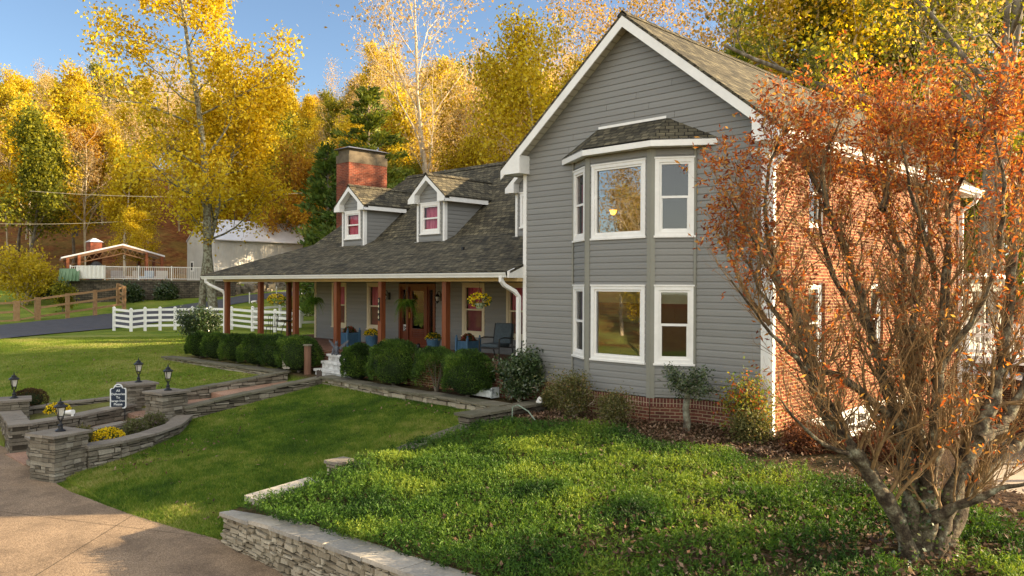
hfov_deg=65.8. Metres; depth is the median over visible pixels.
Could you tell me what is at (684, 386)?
topiary tree
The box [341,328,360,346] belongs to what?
square planter
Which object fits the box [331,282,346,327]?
window
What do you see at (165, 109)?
yellow green tree
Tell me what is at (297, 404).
lawn grass
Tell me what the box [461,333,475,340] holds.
red flowers
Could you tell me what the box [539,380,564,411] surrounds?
azalea shrub
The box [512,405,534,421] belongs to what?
garden hose
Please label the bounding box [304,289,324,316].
hanging fern
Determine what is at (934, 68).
russet tree
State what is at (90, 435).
bed plant
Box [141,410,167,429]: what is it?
bed plant
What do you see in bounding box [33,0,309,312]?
sycamore tree
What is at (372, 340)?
round pot
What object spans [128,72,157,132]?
golden tree
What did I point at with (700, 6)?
bare tree
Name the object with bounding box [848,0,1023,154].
tree
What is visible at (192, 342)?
clipped bush
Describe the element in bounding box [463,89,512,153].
golden tree
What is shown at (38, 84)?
golden tree
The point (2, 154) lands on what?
russet tree
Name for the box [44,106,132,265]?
bare tree
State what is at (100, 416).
stone wall
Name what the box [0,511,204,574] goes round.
driveway joints
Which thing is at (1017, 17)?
oak tree
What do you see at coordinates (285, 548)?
retaining wall
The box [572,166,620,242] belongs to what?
window
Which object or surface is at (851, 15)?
golden tree
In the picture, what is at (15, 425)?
stone pillar
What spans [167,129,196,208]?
golden tree
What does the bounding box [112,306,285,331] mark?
white rail fence
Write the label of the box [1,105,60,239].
bare tree
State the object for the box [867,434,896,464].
barberry shrub
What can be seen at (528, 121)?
golden tree
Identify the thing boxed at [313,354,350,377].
porch steps
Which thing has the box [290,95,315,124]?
golden tree
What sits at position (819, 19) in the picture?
yellow green tree
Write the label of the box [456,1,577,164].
golden tree
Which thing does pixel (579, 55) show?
golden tree
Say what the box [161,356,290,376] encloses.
bed wall
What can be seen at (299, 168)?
russet tree
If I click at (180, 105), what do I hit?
bare tree
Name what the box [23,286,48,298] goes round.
laurel shrub
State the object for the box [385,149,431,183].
yellow green tree
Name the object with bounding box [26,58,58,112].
bare tree
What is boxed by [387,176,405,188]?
cedar tree
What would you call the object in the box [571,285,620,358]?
window
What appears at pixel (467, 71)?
bare tree
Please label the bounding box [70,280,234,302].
terrace wall
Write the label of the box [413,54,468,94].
bare tree
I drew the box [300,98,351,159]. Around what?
bare tree
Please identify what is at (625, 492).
juniper ground cover
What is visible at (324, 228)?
cedar tree
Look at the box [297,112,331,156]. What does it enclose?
yellow green tree
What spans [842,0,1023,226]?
yellow green tree
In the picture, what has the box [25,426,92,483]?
stone pillar
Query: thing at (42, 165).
yellow green tree
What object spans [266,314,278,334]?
iron chair
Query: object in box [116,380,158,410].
stone pillar
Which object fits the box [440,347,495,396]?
clipped bush
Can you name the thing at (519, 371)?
camellia shrub
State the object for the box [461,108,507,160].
golden tree
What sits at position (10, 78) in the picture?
golden tree
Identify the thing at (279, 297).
hanging basket
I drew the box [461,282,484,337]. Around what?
window
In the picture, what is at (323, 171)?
cedar tree
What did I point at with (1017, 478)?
garage apron
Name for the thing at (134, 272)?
patio armchair
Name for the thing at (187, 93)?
yellow green tree
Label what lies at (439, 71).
golden tree
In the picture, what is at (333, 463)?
retaining wall
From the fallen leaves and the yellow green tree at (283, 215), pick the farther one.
the yellow green tree at (283, 215)
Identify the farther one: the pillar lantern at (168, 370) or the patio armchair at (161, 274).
the patio armchair at (161, 274)
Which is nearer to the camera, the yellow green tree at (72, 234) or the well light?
the well light
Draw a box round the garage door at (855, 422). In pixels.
[812,401,882,435]
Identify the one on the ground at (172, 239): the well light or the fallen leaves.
the fallen leaves
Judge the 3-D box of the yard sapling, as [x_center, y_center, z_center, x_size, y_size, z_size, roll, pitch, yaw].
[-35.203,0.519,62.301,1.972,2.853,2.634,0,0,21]
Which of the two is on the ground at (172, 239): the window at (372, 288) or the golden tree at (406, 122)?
the golden tree at (406, 122)
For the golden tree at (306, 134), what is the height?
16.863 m
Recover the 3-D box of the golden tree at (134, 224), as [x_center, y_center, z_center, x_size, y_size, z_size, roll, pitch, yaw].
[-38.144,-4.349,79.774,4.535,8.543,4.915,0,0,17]
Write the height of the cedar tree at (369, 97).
17.822 m
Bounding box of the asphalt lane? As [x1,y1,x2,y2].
[0,291,305,338]
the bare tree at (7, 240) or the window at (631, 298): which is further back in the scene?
the bare tree at (7, 240)
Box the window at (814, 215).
[809,157,822,228]
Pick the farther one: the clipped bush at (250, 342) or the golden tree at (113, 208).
the golden tree at (113, 208)
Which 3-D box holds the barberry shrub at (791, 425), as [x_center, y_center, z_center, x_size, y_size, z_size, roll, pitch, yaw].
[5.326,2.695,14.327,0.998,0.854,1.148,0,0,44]
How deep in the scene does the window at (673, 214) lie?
16.31 m
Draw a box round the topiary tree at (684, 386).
[657,361,720,430]
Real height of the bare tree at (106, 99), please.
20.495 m
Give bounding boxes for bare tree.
[0,101,24,254]
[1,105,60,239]
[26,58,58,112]
[29,72,54,107]
[38,68,53,114]
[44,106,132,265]
[76,55,104,100]
[91,70,124,123]
[96,68,135,129]
[110,76,174,240]
[115,112,168,266]
[148,48,188,116]
[149,55,188,195]
[155,106,181,206]
[156,75,195,212]
[158,100,194,230]
[172,71,224,112]
[180,47,214,101]
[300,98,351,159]
[313,57,356,125]
[337,31,397,122]
[361,49,415,111]
[392,34,424,106]
[399,60,437,143]
[403,101,456,171]
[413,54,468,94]
[435,113,478,167]
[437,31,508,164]
[439,45,490,109]
[460,56,539,160]
[527,0,604,106]
[537,13,584,90]
[632,0,804,58]
[662,4,697,37]
[668,0,817,89]
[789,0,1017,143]
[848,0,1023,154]
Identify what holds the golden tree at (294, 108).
on the ground at (172, 239)
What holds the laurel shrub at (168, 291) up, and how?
on the ground at (172, 239)
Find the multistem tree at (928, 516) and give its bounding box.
[675,22,1023,568]
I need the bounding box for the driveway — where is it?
[0,446,283,575]
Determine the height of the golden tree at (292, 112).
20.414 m
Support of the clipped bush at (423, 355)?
on the ground at (172, 239)
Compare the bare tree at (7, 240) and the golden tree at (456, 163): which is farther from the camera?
the bare tree at (7, 240)
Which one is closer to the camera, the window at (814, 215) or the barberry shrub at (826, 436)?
the barberry shrub at (826, 436)
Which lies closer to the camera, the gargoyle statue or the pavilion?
the gargoyle statue
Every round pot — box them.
[364,334,377,346]
[426,338,440,346]
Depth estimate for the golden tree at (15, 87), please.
132.53 m
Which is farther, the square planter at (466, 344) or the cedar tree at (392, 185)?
the cedar tree at (392, 185)
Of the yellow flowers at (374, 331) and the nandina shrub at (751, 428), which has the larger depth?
the yellow flowers at (374, 331)
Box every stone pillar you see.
[0,395,31,426]
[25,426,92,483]
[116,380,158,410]
[142,388,190,422]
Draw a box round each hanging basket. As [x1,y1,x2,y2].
[267,290,285,305]
[467,287,491,308]
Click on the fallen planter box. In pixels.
(490, 393)
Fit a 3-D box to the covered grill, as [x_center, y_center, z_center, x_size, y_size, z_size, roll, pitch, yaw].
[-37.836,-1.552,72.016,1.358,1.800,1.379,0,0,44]
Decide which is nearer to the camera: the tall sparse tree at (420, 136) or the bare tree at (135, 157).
the tall sparse tree at (420, 136)
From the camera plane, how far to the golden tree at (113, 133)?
109.18 m
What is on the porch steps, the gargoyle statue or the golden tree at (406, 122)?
the gargoyle statue
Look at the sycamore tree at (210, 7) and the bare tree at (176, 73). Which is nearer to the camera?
the sycamore tree at (210, 7)
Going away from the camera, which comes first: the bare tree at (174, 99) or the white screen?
the white screen
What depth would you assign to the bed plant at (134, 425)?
18.65 m
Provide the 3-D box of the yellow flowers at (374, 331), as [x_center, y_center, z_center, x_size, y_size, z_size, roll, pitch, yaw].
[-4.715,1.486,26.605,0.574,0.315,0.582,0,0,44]
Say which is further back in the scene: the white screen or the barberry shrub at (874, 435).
the white screen
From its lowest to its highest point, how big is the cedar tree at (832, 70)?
19.075 m
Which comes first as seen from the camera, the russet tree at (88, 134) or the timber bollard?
the timber bollard
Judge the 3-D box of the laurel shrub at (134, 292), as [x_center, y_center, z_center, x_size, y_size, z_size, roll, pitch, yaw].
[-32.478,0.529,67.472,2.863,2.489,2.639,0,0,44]
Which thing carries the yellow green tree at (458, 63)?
on the ground at (172, 239)
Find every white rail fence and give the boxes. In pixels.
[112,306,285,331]
[251,305,285,326]
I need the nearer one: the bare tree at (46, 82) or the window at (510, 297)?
the window at (510, 297)
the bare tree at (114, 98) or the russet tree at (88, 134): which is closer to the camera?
the russet tree at (88, 134)
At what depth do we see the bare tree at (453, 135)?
64.50 m
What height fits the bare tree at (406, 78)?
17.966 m
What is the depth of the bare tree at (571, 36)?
88.95 m
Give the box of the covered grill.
[89,261,102,279]
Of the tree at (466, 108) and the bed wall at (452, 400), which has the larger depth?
the tree at (466, 108)
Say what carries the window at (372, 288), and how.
in the house
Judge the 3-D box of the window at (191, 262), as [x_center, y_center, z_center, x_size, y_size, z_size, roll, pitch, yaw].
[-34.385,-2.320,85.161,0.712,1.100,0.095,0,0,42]
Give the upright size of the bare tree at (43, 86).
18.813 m
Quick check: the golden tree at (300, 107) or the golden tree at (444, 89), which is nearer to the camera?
the golden tree at (444, 89)
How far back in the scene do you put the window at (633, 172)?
17.37 m
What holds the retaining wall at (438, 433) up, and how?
on the ground at (172, 239)
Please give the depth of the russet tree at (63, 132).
110.28 m
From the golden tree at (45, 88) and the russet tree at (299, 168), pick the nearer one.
the russet tree at (299, 168)
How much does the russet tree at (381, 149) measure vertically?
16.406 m
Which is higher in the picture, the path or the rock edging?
the rock edging
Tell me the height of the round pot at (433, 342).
0.410 m
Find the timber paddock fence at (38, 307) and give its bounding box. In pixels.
[0,279,125,321]
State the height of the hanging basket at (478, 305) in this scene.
0.930 m
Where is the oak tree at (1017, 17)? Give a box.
[704,0,1023,309]
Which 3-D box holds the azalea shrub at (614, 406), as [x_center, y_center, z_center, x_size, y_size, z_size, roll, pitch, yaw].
[2.048,2.412,16.039,0.882,1.020,1.174,0,0,44]
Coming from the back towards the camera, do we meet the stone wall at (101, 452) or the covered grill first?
the covered grill
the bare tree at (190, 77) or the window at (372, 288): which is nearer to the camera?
the window at (372, 288)
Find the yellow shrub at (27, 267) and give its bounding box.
[0,240,64,305]
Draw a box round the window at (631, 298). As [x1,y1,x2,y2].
[589,285,673,364]
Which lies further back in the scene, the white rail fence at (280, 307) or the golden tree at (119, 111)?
the golden tree at (119, 111)
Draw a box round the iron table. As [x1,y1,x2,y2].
[276,320,291,335]
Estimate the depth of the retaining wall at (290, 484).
12.90 m
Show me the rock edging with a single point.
(246, 288)
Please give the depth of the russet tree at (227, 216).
91.25 m
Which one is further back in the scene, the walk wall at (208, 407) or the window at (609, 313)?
the walk wall at (208, 407)
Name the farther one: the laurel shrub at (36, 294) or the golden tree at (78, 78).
the golden tree at (78, 78)
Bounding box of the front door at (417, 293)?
[409,287,424,345]
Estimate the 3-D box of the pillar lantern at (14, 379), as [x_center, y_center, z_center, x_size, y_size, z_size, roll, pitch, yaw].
[-13.130,2.558,20.884,0.240,0.700,0.240,0,0,44]
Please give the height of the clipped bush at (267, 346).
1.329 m
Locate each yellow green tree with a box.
[0,88,49,251]
[0,97,81,254]
[24,147,108,263]
[85,57,133,142]
[155,92,183,165]
[182,80,203,123]
[243,91,303,222]
[244,140,320,224]
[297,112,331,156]
[313,82,351,139]
[372,92,413,148]
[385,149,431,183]
[425,55,477,92]
[712,0,880,125]
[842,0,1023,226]
[950,0,1023,320]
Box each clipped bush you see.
[15,387,49,405]
[183,330,209,357]
[198,331,228,359]
[216,332,248,362]
[234,332,269,365]
[254,333,287,368]
[272,334,324,371]
[339,342,375,379]
[364,337,418,385]
[409,345,452,391]
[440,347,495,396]
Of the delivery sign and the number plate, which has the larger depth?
the number plate
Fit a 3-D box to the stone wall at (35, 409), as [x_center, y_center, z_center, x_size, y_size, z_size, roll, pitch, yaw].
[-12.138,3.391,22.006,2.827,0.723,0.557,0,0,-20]
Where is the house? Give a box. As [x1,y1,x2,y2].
[200,10,1023,449]
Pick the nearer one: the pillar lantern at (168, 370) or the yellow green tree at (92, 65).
the pillar lantern at (168, 370)
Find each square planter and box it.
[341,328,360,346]
[455,335,480,351]
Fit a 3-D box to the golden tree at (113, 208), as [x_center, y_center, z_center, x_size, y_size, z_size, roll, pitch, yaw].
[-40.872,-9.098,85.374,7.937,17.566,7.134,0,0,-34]
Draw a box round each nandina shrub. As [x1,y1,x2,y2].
[704,356,788,437]
[718,402,780,444]
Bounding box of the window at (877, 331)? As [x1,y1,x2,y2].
[871,283,879,340]
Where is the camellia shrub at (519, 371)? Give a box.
[478,340,550,401]
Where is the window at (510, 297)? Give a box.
[506,282,522,340]
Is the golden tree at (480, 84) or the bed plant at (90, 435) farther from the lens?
the golden tree at (480, 84)
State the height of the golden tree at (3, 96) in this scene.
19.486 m
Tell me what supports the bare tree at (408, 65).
on the ground at (172, 239)
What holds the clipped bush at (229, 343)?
on the ground at (172, 239)
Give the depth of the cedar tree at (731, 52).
45.37 m
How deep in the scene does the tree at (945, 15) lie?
48.14 m
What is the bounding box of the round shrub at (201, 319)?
[171,303,222,336]
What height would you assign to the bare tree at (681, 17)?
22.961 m
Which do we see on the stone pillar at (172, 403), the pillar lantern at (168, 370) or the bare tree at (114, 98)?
the pillar lantern at (168, 370)
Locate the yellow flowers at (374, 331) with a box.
[363,328,377,335]
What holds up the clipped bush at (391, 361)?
on the ground at (172, 239)
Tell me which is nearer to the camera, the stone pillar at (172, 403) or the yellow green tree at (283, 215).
the stone pillar at (172, 403)
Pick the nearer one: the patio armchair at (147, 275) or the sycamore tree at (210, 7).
the sycamore tree at (210, 7)
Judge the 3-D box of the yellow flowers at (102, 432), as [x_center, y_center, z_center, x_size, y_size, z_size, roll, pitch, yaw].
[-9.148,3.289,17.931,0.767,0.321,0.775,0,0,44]
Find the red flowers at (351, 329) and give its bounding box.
[343,326,356,332]
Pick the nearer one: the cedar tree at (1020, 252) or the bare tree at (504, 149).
the cedar tree at (1020, 252)
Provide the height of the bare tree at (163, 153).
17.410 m
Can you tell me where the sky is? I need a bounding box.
[0,0,1023,282]
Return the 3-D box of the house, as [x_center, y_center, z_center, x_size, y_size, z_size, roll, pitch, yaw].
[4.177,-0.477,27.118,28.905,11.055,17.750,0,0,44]
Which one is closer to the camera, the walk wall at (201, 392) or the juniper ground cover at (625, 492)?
the juniper ground cover at (625, 492)
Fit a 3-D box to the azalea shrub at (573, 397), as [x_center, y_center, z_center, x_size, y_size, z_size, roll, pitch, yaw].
[1.256,2.302,17.042,1.372,1.318,1.128,0,0,30]
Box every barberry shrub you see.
[775,412,824,439]
[777,418,830,456]
[809,422,860,456]
[852,424,892,454]
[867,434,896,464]
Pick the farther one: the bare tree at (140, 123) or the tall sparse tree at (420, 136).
the bare tree at (140, 123)
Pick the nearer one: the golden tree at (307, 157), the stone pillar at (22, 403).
the stone pillar at (22, 403)
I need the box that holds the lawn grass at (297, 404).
[0,332,514,540]
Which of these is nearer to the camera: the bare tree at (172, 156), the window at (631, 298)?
the window at (631, 298)
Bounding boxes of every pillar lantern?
[8,373,19,398]
[54,397,67,431]
[134,357,142,382]
[163,365,172,390]
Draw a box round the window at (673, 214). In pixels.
[654,156,695,237]
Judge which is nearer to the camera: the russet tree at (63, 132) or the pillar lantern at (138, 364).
the pillar lantern at (138, 364)
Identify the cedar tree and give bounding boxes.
[273,140,338,317]
[291,85,417,241]
[299,182,335,315]
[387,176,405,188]
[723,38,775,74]
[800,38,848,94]
[923,49,1023,295]
[964,91,1023,299]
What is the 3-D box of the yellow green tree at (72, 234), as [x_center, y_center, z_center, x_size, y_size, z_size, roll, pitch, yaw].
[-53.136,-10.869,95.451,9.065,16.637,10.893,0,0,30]
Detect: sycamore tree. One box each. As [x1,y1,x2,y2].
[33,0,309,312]
[152,50,304,306]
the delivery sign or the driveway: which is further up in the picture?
the delivery sign
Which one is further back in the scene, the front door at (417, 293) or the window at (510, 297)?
the front door at (417, 293)
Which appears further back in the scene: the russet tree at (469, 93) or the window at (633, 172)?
the russet tree at (469, 93)
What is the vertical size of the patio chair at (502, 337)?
1.018 m
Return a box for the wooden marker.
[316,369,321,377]
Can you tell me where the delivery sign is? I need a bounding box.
[110,384,126,420]
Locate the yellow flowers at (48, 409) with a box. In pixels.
[43,401,70,414]
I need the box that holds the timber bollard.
[303,344,311,374]
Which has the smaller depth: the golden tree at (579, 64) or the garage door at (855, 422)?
the garage door at (855, 422)
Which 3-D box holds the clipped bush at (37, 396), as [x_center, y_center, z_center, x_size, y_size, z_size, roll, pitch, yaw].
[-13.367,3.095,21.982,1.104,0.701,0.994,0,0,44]
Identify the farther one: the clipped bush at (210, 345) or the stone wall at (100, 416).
the clipped bush at (210, 345)
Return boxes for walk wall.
[183,376,321,418]
[186,370,288,399]
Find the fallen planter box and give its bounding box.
[475,387,498,397]
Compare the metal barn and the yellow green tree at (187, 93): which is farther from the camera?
the yellow green tree at (187, 93)
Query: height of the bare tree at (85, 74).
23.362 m
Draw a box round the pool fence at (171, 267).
[70,265,225,279]
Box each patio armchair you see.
[111,271,124,279]
[125,271,137,279]
[139,271,153,279]
[154,271,167,279]
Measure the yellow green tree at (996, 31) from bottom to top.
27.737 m
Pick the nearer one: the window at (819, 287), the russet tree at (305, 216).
the window at (819, 287)
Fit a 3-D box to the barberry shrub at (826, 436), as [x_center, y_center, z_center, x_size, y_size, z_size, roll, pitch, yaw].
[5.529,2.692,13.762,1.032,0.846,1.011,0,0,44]
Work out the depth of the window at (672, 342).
16.32 m
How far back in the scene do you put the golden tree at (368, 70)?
127.64 m
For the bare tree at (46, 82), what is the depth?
135.38 m
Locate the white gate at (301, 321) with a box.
[299,310,313,327]
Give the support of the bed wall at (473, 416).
on the ground at (172, 239)
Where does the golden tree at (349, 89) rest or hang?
on the ground at (172, 239)
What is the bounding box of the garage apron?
[987,437,1023,493]
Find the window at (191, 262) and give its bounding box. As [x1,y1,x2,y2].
[190,261,193,271]
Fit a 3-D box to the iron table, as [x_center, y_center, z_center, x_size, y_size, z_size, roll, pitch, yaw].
[-8.505,1.594,29.955,0.849,0.735,0.849,0,0,44]
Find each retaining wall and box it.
[219,510,475,575]
[244,477,312,504]
[324,456,353,474]
[353,425,467,466]
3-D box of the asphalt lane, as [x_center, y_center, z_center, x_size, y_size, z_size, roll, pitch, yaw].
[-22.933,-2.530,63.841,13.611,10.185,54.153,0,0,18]
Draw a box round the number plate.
[378,298,379,320]
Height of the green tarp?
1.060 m
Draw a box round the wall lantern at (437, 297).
[435,291,441,302]
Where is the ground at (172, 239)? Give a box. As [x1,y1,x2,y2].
[0,171,1023,575]
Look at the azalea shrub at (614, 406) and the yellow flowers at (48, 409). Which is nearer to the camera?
the azalea shrub at (614, 406)
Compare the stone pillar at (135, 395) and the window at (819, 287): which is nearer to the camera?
the window at (819, 287)
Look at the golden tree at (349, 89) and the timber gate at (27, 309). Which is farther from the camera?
the golden tree at (349, 89)
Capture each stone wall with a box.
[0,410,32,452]
[24,436,30,465]
[28,403,136,431]
[29,397,109,414]
[85,415,192,469]
[90,417,143,441]
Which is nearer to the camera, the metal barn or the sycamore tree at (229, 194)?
the sycamore tree at (229, 194)
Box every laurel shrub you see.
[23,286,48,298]
[40,281,58,298]
[115,280,146,302]
[152,279,182,300]
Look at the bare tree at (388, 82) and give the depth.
101.53 m
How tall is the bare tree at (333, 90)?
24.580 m
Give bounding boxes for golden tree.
[0,63,47,114]
[0,76,28,103]
[0,86,17,116]
[0,92,102,252]
[29,69,57,97]
[36,55,106,160]
[36,72,53,102]
[78,109,128,223]
[92,129,173,279]
[93,96,162,206]
[104,203,161,270]
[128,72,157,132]
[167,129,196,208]
[180,81,259,218]
[239,127,285,220]
[279,93,305,125]
[279,95,302,149]
[281,152,314,224]
[285,110,328,155]
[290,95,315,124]
[300,93,327,122]
[310,137,333,158]
[324,109,369,148]
[329,72,374,128]
[357,32,414,115]
[372,77,445,173]
[405,69,476,171]
[410,53,467,108]
[428,126,501,171]
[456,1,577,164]
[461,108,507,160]
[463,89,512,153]
[469,70,500,100]
[487,74,559,162]
[509,40,599,155]
[557,40,595,89]
[708,0,948,154]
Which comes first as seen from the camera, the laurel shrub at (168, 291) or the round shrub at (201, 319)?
the round shrub at (201, 319)
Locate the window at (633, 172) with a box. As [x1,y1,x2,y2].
[590,158,674,239]
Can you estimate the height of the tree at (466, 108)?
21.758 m
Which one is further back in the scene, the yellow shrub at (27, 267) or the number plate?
the yellow shrub at (27, 267)
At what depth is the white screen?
66.24 m
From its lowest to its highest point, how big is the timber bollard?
0.970 m
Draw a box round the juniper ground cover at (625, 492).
[236,416,1023,575]
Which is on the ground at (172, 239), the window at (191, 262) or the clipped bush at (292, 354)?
the clipped bush at (292, 354)
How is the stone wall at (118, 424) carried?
on the ground at (172, 239)
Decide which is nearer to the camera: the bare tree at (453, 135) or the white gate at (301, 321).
the white gate at (301, 321)
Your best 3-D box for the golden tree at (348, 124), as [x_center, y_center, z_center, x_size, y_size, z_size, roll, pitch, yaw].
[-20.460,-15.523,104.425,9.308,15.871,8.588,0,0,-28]
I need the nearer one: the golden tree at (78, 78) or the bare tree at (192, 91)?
the golden tree at (78, 78)
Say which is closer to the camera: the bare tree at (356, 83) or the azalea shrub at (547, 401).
the azalea shrub at (547, 401)
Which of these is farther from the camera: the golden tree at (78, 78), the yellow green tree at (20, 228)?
the golden tree at (78, 78)
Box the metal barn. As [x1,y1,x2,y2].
[186,220,303,283]
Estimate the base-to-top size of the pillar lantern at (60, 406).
0.700 m
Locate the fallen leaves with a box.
[0,339,1023,575]
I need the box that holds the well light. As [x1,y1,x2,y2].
[65,409,74,415]
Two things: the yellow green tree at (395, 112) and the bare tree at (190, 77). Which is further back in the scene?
the bare tree at (190, 77)
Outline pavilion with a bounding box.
[60,238,164,279]
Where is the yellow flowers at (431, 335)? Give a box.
[425,332,441,339]
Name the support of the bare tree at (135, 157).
on the ground at (172, 239)
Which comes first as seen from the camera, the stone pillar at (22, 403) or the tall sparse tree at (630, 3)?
the stone pillar at (22, 403)
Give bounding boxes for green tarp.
[58,269,79,280]
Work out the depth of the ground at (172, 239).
16.07 m
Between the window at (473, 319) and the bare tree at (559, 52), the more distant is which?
the bare tree at (559, 52)
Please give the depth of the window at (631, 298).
17.32 m
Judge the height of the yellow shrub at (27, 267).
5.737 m
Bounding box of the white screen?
[76,266,104,278]
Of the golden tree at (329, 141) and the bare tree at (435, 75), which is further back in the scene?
the bare tree at (435, 75)
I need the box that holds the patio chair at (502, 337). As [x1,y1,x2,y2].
[479,323,514,360]
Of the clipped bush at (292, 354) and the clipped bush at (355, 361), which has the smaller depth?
the clipped bush at (355, 361)
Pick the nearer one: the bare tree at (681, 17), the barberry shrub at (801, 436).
the barberry shrub at (801, 436)
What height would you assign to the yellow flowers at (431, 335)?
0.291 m
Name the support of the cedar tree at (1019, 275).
on the ground at (172, 239)
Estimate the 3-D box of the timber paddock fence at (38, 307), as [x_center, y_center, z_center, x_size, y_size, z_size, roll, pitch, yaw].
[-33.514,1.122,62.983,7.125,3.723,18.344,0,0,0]
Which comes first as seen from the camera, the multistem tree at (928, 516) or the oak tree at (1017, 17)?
the multistem tree at (928, 516)
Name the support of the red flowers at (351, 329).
in the square planter at (353, 337)
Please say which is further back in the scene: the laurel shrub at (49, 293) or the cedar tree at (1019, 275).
the laurel shrub at (49, 293)
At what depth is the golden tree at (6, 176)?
88.36 m
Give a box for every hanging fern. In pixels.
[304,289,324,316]
[394,289,417,320]
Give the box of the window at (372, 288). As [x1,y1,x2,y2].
[366,282,404,329]
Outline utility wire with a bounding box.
[35,191,296,196]
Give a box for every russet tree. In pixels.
[0,104,12,225]
[52,115,82,225]
[61,123,113,235]
[183,149,243,229]
[247,130,322,237]
[290,137,346,237]
[310,92,326,114]
[366,107,412,166]
[436,99,470,170]
[440,80,477,114]
[863,0,980,162]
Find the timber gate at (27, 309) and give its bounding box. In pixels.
[20,299,34,319]
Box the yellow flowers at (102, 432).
[90,426,125,441]
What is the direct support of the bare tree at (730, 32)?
on the ground at (172, 239)
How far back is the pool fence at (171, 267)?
68.47 m
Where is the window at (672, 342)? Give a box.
[653,285,694,365]
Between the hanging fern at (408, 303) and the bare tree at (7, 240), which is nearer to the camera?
the hanging fern at (408, 303)
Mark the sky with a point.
(48, 30)
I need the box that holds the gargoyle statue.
[329,340,348,354]
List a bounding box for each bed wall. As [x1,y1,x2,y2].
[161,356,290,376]
[319,375,511,409]
[454,399,547,428]
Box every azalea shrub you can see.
[534,366,606,417]
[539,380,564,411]
[589,381,642,425]
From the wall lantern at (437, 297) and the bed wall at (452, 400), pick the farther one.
the wall lantern at (437, 297)
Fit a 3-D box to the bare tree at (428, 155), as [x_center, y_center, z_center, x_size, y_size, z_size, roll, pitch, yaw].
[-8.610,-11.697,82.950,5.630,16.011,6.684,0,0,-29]
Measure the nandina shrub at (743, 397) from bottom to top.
1.709 m
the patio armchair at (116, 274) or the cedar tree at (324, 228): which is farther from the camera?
the patio armchair at (116, 274)
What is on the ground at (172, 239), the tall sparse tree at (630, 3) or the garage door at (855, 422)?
the tall sparse tree at (630, 3)
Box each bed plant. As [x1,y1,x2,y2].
[75,422,96,442]
[120,415,149,434]
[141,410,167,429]
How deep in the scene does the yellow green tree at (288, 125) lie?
111.52 m
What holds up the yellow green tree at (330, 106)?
on the ground at (172, 239)
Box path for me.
[6,381,286,464]
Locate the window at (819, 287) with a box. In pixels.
[808,283,821,361]
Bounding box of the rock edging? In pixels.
[235,282,285,294]
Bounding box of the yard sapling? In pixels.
[46,277,79,311]
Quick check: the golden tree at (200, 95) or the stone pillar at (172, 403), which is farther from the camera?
the golden tree at (200, 95)
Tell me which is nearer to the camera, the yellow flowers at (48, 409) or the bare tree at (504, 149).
the yellow flowers at (48, 409)
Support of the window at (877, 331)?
in the house
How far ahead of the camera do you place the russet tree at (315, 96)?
169.74 m
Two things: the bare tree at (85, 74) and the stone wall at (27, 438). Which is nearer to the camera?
the stone wall at (27, 438)
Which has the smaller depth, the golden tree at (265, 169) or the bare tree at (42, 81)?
the golden tree at (265, 169)
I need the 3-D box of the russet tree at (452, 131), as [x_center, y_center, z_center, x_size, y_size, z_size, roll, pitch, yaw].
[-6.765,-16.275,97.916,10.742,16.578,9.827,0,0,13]
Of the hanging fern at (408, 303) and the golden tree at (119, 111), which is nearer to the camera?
the hanging fern at (408, 303)
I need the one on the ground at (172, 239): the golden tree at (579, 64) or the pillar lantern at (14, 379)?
the golden tree at (579, 64)
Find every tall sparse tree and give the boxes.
[322,0,493,172]
[482,0,736,129]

